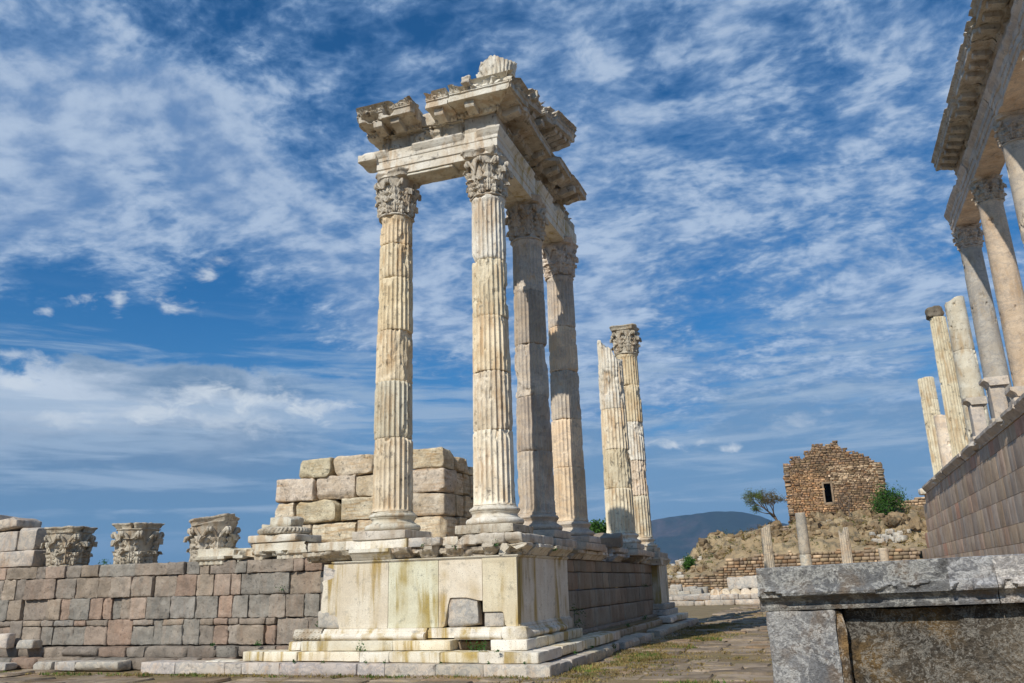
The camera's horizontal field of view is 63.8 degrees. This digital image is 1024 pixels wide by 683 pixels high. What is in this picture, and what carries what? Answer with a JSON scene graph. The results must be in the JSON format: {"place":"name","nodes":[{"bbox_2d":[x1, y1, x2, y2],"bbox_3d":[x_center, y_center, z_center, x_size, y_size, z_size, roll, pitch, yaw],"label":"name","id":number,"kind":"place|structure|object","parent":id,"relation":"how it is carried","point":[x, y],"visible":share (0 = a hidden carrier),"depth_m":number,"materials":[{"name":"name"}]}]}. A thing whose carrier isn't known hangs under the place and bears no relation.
{"place":"outdoors","nodes":[
{"label":"outdoors","id":0,"kind":"place"},
{"bbox_2d":[0,605,772,682],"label":"ground","id":1,"kind":"structure","parent":0,"point":[702,613],"depth_m":18.05,"materials":[{"name":"soil"}]},
{"bbox_2d":[0,662,17,670],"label":"loose stone","id":2,"kind":"object","parent":1,"relation":"on","point":[7,665],"visible":0.97,"depth_m":19.70,"materials":[{"name":"white stone"}]},
{"bbox_2d":[74,660,130,670],"bbox_3d":[-9.399,7.447,18.876,1.313,0.224,0.437,-8,-17,19],"label":"loose stone","id":3,"kind":"object","parent":1,"relation":"on","point":[106,665],"visible":1,"depth_m":18.70,"materials":[{"name":"white stone"}]},
{"bbox_2d":[0,558,331,670],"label":"terrace wall","id":4,"kind":"structure","parent":1,"relation":"on","point":[137,614],"depth_m":19.47,"materials":[{"name":"grey stone"}]},
{"bbox_2d":[0,633,15,648],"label":"loose stone","id":5,"kind":"object","parent":4,"relation":"on","point":[7,640],"visible":1,"depth_m":20.35,"materials":[{"name":"grey stone"}]},
{"bbox_2d":[0,550,46,567],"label":"marble block","id":6,"kind":"structure","parent":4,"relation":"on","point":[24,559],"depth_m":21.64,"materials":[{"name":"white stone"}]},
{"bbox_2d":[0,531,23,551],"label":"marble block","id":7,"kind":"structure","parent":6,"relation":"on","point":[8,541],"depth_m":22.01,"materials":[{"name":"white stone"}]},
{"bbox_2d":[0,517,41,532],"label":"marble block","id":8,"kind":"structure","parent":7,"relation":"on","point":[13,524],"depth_m":22.20,"materials":[{"name":"white stone"}]},
{"bbox_2d":[0,515,12,519],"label":"marble block","id":9,"kind":"structure","parent":8,"relation":"on","point":[2,517],"depth_m":22.73,"materials":[{"name":"white stone"}]},
{"bbox_2d":[17,527,48,549],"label":"marble block","id":10,"kind":"structure","parent":6,"relation":"on","point":[31,538],"depth_m":21.82,"materials":[{"name":"white stone"}]},
{"bbox_2d":[16,639,42,648],"bbox_3d":[-11.832,7.428,20.174,0.494,0.217,0.366,-6,-17,13],"label":"loose stone","id":11,"kind":"object","parent":4,"relation":"on","point":[29,643],"visible":1,"depth_m":20.03,"materials":[{"name":"white stone"}]},
{"bbox_2d":[40,526,97,566],"bbox_3d":[-11.673,5.434,21.681,1.275,1.055,1.267,-2,-17,3],"label":"carved capital","id":12,"kind":"object","parent":4,"relation":"on","point":[68,545],"visible":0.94,"depth_m":21.33,"materials":[{"name":"stone"}]},
{"bbox_2d":[110,522,164,564],"bbox_3d":[-9.556,5.174,20.933,1.265,1.086,1.264,-8,-17,19],"label":"carved capital","id":13,"kind":"object","parent":4,"relation":"on","point":[136,542],"visible":0.91,"depth_m":20.57,"materials":[{"name":"stone"}]},
{"bbox_2d":[183,513,240,561],"bbox_3d":[-7.317,4.867,20.184,1.326,1.189,1.332,-8,-17,19],"label":"carved capital","id":14,"kind":"object","parent":4,"relation":"on","point":[217,531],"visible":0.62,"depth_m":19.82,"materials":[{"name":"stone"}]},
{"bbox_2d":[195,541,321,566],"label":"cornice slab","id":15,"kind":"structure","parent":4,"relation":"on","point":[283,550],"depth_m":18.99,"materials":[{"name":"stone"}]},
{"bbox_2d":[248,516,321,543],"bbox_3d":[-5.368,4.450,19.411,1.316,0.620,1.243,-8,-17,19],"label":"base fragment","id":16,"kind":"object","parent":15,"relation":"on","point":[283,529],"visible":0.94,"depth_m":19.01,"materials":[{"name":"stone"}]},
{"bbox_2d":[206,658,242,661],"bbox_3d":[-6.131,6.977,17.683,0.789,0.258,0.536,-8,-17,19],"label":"loose stone","id":17,"kind":"object","parent":1,"relation":"on","point":[225,660],"visible":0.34,"depth_m":17.56,"materials":[{"name":"stone"}]},
{"bbox_2d":[141,613,698,677],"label":"marble steps","id":18,"kind":"structure","parent":1,"relation":"on","point":[556,658],"depth_m":16.47,"materials":[{"name":"stone"}]},
{"bbox_2d":[98,539,648,663],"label":"weeds","id":19,"kind":"object","parent":18,"relation":"on","point":[384,662],"visible":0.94,"depth_m":16.80,"materials":[{"name":"green plant"}]},
{"bbox_2d":[288,532,582,650],"bbox_3d":[-1.370,5.712,18.841,5.314,2.248,5.019,-8,-17,19],"label":"corner podium","id":20,"kind":"object","parent":18,"relation":"on","point":[509,592],"visible":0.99,"depth_m":16.77,"materials":[{"name":"stone"}]},
{"bbox_2d":[275,447,472,542],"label":"block wall","id":21,"kind":"structure","parent":20,"relation":"on","point":[329,499],"depth_m":22.12,"materials":[{"name":"stone"}]},
{"bbox_2d":[352,167,431,540],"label":"corinthian column","id":22,"kind":"structure","parent":20,"relation":"on","point":[393,515],"depth_m":18.73,"materials":[{"name":"stone"}]},
{"bbox_2d":[356,55,586,254],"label":"entablature","id":23,"kind":"structure","parent":22,"relation":"on","point":[496,103],"depth_m":19.93,"materials":[{"name":"stone"}]},
{"bbox_2d":[455,144,532,534],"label":"corinthian column","id":24,"kind":"structure","parent":20,"relation":"on","point":[495,508],"depth_m":17.93,"materials":[{"name":"stone"}]},
{"bbox_2d":[504,194,570,538],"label":"corinthian column","id":25,"kind":"structure","parent":20,"relation":"on","point":[526,221],"depth_m":20.39,"materials":[{"name":"grey stone"}]},
{"bbox_2d":[567,559,656,633],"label":"terrace wall","id":26,"kind":"structure","parent":18,"relation":"on","point":[601,600],"depth_m":23.58,"materials":[{"name":"grey stone"}]},
{"bbox_2d":[566,542,654,563],"bbox_3d":[1.998,7.113,26.488,3.916,0.722,14.139,-8,-17,19],"label":"cornice shelf","id":27,"kind":"object","parent":26,"relation":"on","point":[587,551],"visible":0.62,"depth_m":23.02,"materials":[{"name":"stone"}]},
{"bbox_2d":[542,236,600,543],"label":"corinthian column","id":28,"kind":"structure","parent":27,"relation":"on","point":[560,259],"depth_m":23.07,"materials":[{"name":"grey stone"}]},
{"bbox_2d":[607,547,627,553],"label":"stone slab","id":29,"kind":"structure","parent":27,"relation":"on","point":[614,550],"depth_m":24.62,"materials":[{"name":"white stone"}]},
{"bbox_2d":[594,533,622,547],"bbox_3d":[2.873,6.074,25.106,1.020,0.525,1.521,-4,-17,7],"label":"boulder","id":30,"kind":"object","parent":29,"relation":"on","point":[612,540],"visible":0.59,"depth_m":24.39,"materials":[{"name":"grey stone"}]},
{"bbox_2d":[597,340,644,549],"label":"broken column","id":31,"kind":"structure","parent":27,"relation":"on","point":[619,505],"depth_m":28.23,"materials":[{"name":"stone"}]},
{"bbox_2d":[609,323,659,551],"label":"corinthian column","id":32,"kind":"structure","parent":27,"relation":"on","point":[625,339],"depth_m":31.92,"materials":[{"name":"stone"}]},
{"bbox_2d":[648,552,677,615],"bbox_3d":[5.048,9.024,30.607,1.692,2.212,2.621,-8,-17,19],"label":"podium","id":33,"kind":"object","parent":18,"relation":"on","point":[662,604],"visible":0.43,"depth_m":29.89,"materials":[{"name":"stone"}]},
{"bbox_2d":[589,517,606,532],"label":"green bush","id":34,"kind":"object","parent":1,"relation":"on","point":[597,526],"visible":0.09,"depth_m":40.19,"materials":[{"name":"green plant"}]},
{"bbox_2d":[682,586,696,590],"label":"marble block","id":35,"kind":"structure","parent":1,"relation":"on","point":[688,588],"depth_m":56.83,"materials":[{"name":"white stone"}]},
{"bbox_2d":[670,584,681,590],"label":"marble block","id":36,"kind":"object","parent":35,"relation":"on","point":[679,586],"depth_m":56.99,"materials":[{"name":"white stone"}]},
{"bbox_2d":[697,587,707,592],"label":"marble block","id":37,"kind":"object","parent":1,"relation":"on","point":[705,589],"depth_m":56.13,"materials":[{"name":"grey stone"}]},
{"bbox_2d":[669,593,758,600],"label":"kerb","id":38,"kind":"structure","parent":1,"relation":"on","point":[721,597],"depth_m":54.29,"materials":[{"name":"white stone"}]},
{"bbox_2d":[669,594,691,600],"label":"marble block","id":39,"kind":"structure","parent":38,"relation":"on","point":[679,595],"depth_m":55.35,"materials":[{"name":"grey stone"}]},
{"bbox_2d":[678,591,690,594],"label":"marble block","id":40,"kind":"object","parent":39,"relation":"on","point":[683,592],"depth_m":55.73,"materials":[{"name":"grey stone"}]},
{"bbox_2d":[669,589,679,594],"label":"marble block","id":41,"kind":"object","parent":40,"relation":"on","point":[673,591],"depth_m":55.96,"materials":[{"name":"grey stone"}]},
{"bbox_2d":[690,588,702,593],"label":"marble block","id":42,"kind":"object","parent":39,"relation":"on","point":[697,591],"depth_m":55.69,"materials":[{"name":"grey stone"}]},
{"bbox_2d":[688,593,709,600],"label":"marble block","id":43,"kind":"structure","parent":38,"relation":"on","point":[698,594],"depth_m":55.00,"materials":[{"name":"grey stone"}]},
{"bbox_2d":[710,588,720,594],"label":"lying drum","id":44,"kind":"object","parent":38,"relation":"on","point":[716,591],"visible":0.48,"depth_m":55.07,"materials":[{"name":"stone"}]},
{"bbox_2d":[720,588,730,593],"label":"lying drum","id":45,"kind":"object","parent":38,"relation":"on","point":[726,591],"visible":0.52,"depth_m":54.87,"materials":[{"name":"stone"}]},
{"bbox_2d":[730,588,740,594],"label":"lying drum","id":46,"kind":"object","parent":38,"relation":"on","point":[735,591],"visible":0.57,"depth_m":54.62,"materials":[{"name":"stone"}]},
{"bbox_2d":[741,588,750,593],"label":"lying drum","id":47,"kind":"object","parent":38,"relation":"on","point":[745,590],"visible":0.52,"depth_m":54.42,"materials":[{"name":"stone"}]},
{"bbox_2d":[750,588,757,592],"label":"lying drum","id":48,"kind":"object","parent":38,"relation":"on","point":[753,590],"visible":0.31,"depth_m":54.23,"materials":[{"name":"stone"}]},
{"bbox_2d":[669,599,759,605],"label":"kerb","id":49,"kind":"structure","parent":1,"relation":"on","point":[721,602],"depth_m":52.82,"materials":[{"name":"white stone"}]},
{"bbox_2d":[727,575,757,589],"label":"marble block","id":50,"kind":"object","parent":1,"relation":"on","point":[742,582],"depth_m":56.48,"materials":[{"name":"white stone"}]},
{"bbox_2d":[617,547,920,600],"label":"wall","id":51,"kind":"structure","parent":1,"relation":"on","point":[738,567],"depth_m":57.46,"materials":[{"name":"stone"}]},
{"bbox_2d":[756,554,1023,682],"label":"marble pedestal","id":52,"kind":"object","parent":1,"relation":"on","point":[950,620],"visible":1,"depth_m":3.66,"materials":[{"name":"grey stone"}]},
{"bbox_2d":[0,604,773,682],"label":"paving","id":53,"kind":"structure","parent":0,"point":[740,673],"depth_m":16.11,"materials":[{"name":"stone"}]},
{"bbox_2d":[33,660,61,669],"bbox_3d":[-10.935,7.650,19.402,0.557,0.203,0.403,-8,-17,19],"label":"loose stone","id":54,"kind":"object","parent":53,"relation":"on","point":[45,665],"visible":0.72,"depth_m":19.23,"materials":[{"name":"white stone"}]},
{"bbox_2d":[55,660,84,670],"bbox_3d":[-10.271,7.558,19.174,0.627,0.206,0.434,-8,-17,19],"label":"loose stone","id":55,"kind":"object","parent":53,"relation":"on","point":[65,665],"visible":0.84,"depth_m":18.99,"materials":[{"name":"white stone"}]},
{"bbox_2d":[3,607,771,682],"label":"grass","id":56,"kind":"structure","parent":53,"relation":"on","point":[643,658],"depth_m":16.90,"materials":[{"name":"green plant"}]},
{"bbox_2d":[760,524,774,567],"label":"thin column","id":57,"kind":"structure","parent":53,"relation":"on","point":[767,548],"depth_m":29.66,"materials":[{"name":"white stone"}]},
{"bbox_2d":[795,512,811,565],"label":"thin column","id":58,"kind":"structure","parent":53,"relation":"on","point":[803,543],"depth_m":29.30,"materials":[{"name":"white stone"}]},
{"bbox_2d":[838,527,852,563],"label":"thin column","id":59,"kind":"structure","parent":53,"relation":"on","point":[845,548],"depth_m":28.81,"materials":[{"name":"white stone"}]},
{"bbox_2d":[878,548,889,560],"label":"thin column","id":60,"kind":"structure","parent":53,"relation":"on","point":[883,554],"depth_m":28.32,"materials":[{"name":"white stone"}]},
{"bbox_2d":[0,0,1023,564],"label":"sky","id":61,"kind":"structure","parent":0,"point":[190,227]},
{"bbox_2d":[582,511,788,589],"bbox_3d":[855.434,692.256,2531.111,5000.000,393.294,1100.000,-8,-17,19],"label":"mountain","id":62,"kind":"structure","parent":0,"point":[676,537],"depth_m":2780.75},
{"bbox_2d":[667,504,926,579],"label":"hill","id":63,"kind":"structure","parent":0,"point":[896,521],"depth_m":61.91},
{"bbox_2d":[681,552,695,569],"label":"bush","id":64,"kind":"object","parent":63,"relation":"on","point":[689,563],"visible":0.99,"depth_m":62.90,"materials":[{"name":"green plant"}]},
{"bbox_2d":[741,488,788,520],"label":"olive tree","id":65,"kind":"object","parent":63,"relation":"on","point":[760,497],"visible":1,"depth_m":71.77,"materials":[{"name":"green plant"}]},
{"bbox_2d":[770,524,789,531],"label":"rubble wall","id":66,"kind":"structure","parent":63,"relation":"on","point":[784,528],"depth_m":70.14,"materials":[{"name":"stone"}]},
{"bbox_2d":[667,520,912,577],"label":"stone scatter","id":67,"kind":"object","parent":63,"relation":"on","point":[897,536],"visible":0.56,"depth_m":59.14,"materials":[{"name":"white stone"}]},
{"bbox_2d":[667,505,927,578],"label":"scrub","id":68,"kind":"object","parent":63,"relation":"on","point":[863,522],"visible":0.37,"depth_m":63.15,"materials":[{"name":"beige plant"}]},
{"bbox_2d":[783,440,885,523],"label":"ruined tower","id":69,"kind":"structure","parent":63,"relation":"on","point":[817,477],"depth_m":72.31,"materials":[{"name":"stone"}]},
{"bbox_2d":[831,488,852,516],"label":"bare shrub","id":70,"kind":"object","parent":63,"relation":"on","point":[838,503],"visible":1,"depth_m":70.75,"materials":[{"name":"brown plant"}]},
{"bbox_2d":[865,480,911,515],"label":"green bush","id":71,"kind":"object","parent":63,"relation":"on","point":[888,502],"visible":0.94,"depth_m":67.88,"materials":[{"name":"green plant"}]},
{"bbox_2d":[900,497,925,508],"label":"rubble wall","id":72,"kind":"structure","parent":63,"relation":"on","point":[919,501],"depth_m":70.77,"materials":[{"name":"stone"}]},
{"bbox_2d":[922,414,1023,558],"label":"retaining wall","id":73,"kind":"structure","parent":0,"point":[973,505],"depth_m":31.41,"materials":[{"name":"grey stone"}]},
{"bbox_2d":[918,488,925,494],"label":"loose stone","id":74,"kind":"object","parent":73,"relation":"on","point":[921,491],"visible":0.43,"depth_m":47.24,"materials":[{"name":"stone"}]},
{"bbox_2d":[922,393,1023,492],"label":"wall coping","id":75,"kind":"object","parent":73,"relation":"on","point":[1008,417],"depth_m":29.45,"materials":[{"name":"grey stone"}]},
{"bbox_2d":[918,376,941,474],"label":"broken column","id":76,"kind":"structure","parent":75,"relation":"on","point":[929,398],"depth_m":45.87,"materials":[{"name":"stone"}]},
{"bbox_2d":[933,414,952,467],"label":"broken column","id":77,"kind":"structure","parent":75,"relation":"on","point":[944,446],"depth_m":42.06,"materials":[{"name":"grey stone"}]},
{"bbox_2d":[929,316,968,457],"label":"broken column","id":78,"kind":"structure","parent":75,"relation":"on","point":[953,408],"depth_m":39.20,"materials":[{"name":"stone"}]},
{"bbox_2d":[925,305,943,320],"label":"capital fragment","id":79,"kind":"object","parent":78,"relation":"on","point":[934,311],"visible":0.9,"depth_m":40.24,"materials":[{"name":"stone"}]},
{"bbox_2d":[944,296,989,442],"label":"broken column","id":80,"kind":"structure","parent":75,"relation":"on","point":[965,360],"depth_m":34.71,"materials":[{"name":"stone"}]},
{"bbox_2d":[961,396,987,441],"bbox_3d":[18.311,3.133,32.326,0.787,1.794,0.898,-8,-17,19],"label":"pedestal stump","id":81,"kind":"object","parent":75,"relation":"on","point":[975,405],"visible":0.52,"depth_m":32.12,"materials":[{"name":"grey stone"}]},
{"bbox_2d":[951,223,1011,417],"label":"colonnade column","id":82,"kind":"structure","parent":75,"relation":"on","point":[967,240],"depth_m":30.44,"materials":[{"name":"grey stone"}]},
{"bbox_2d":[978,375,1009,424],"bbox_3d":[16.897,2.123,28.599,0.790,1.695,0.907,-8,-17,19],"label":"pedestal stump","id":83,"kind":"object","parent":75,"relation":"on","point":[994,386],"visible":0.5,"depth_m":28.41,"materials":[{"name":"grey stone"}]},
{"bbox_2d":[968,174,1023,386],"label":"colonnade column","id":84,"kind":"structure","parent":75,"relation":"on","point":[988,193],"depth_m":26.62,"materials":[{"name":"grey stone"}]},
{"bbox_2d":[992,108,1023,243],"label":"colonnade column","id":85,"kind":"structure","parent":75,"relation":"on","point":[1008,127],"depth_m":23.45,"materials":[{"name":"grey stone"}]},
{"bbox_2d":[1004,386,1023,406],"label":"pedestal stump","id":86,"kind":"object","parent":75,"relation":"on","point":[1014,393],"visible":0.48,"depth_m":24.99,"materials":[{"name":"grey stone"}]},
{"bbox_2d":[1019,39,1023,60],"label":"colonnade column","id":87,"kind":"structure","parent":75,"relation":"on","point":[1021,47],"depth_m":20.52,"materials":[{"name":"grey stone"}]},
{"bbox_2d":[931,0,1023,232],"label":"entablature","id":88,"kind":"structure","parent":87,"relation":"on","point":[987,84],"depth_m":24.63,"materials":[{"name":"grey stone"}]}
]}

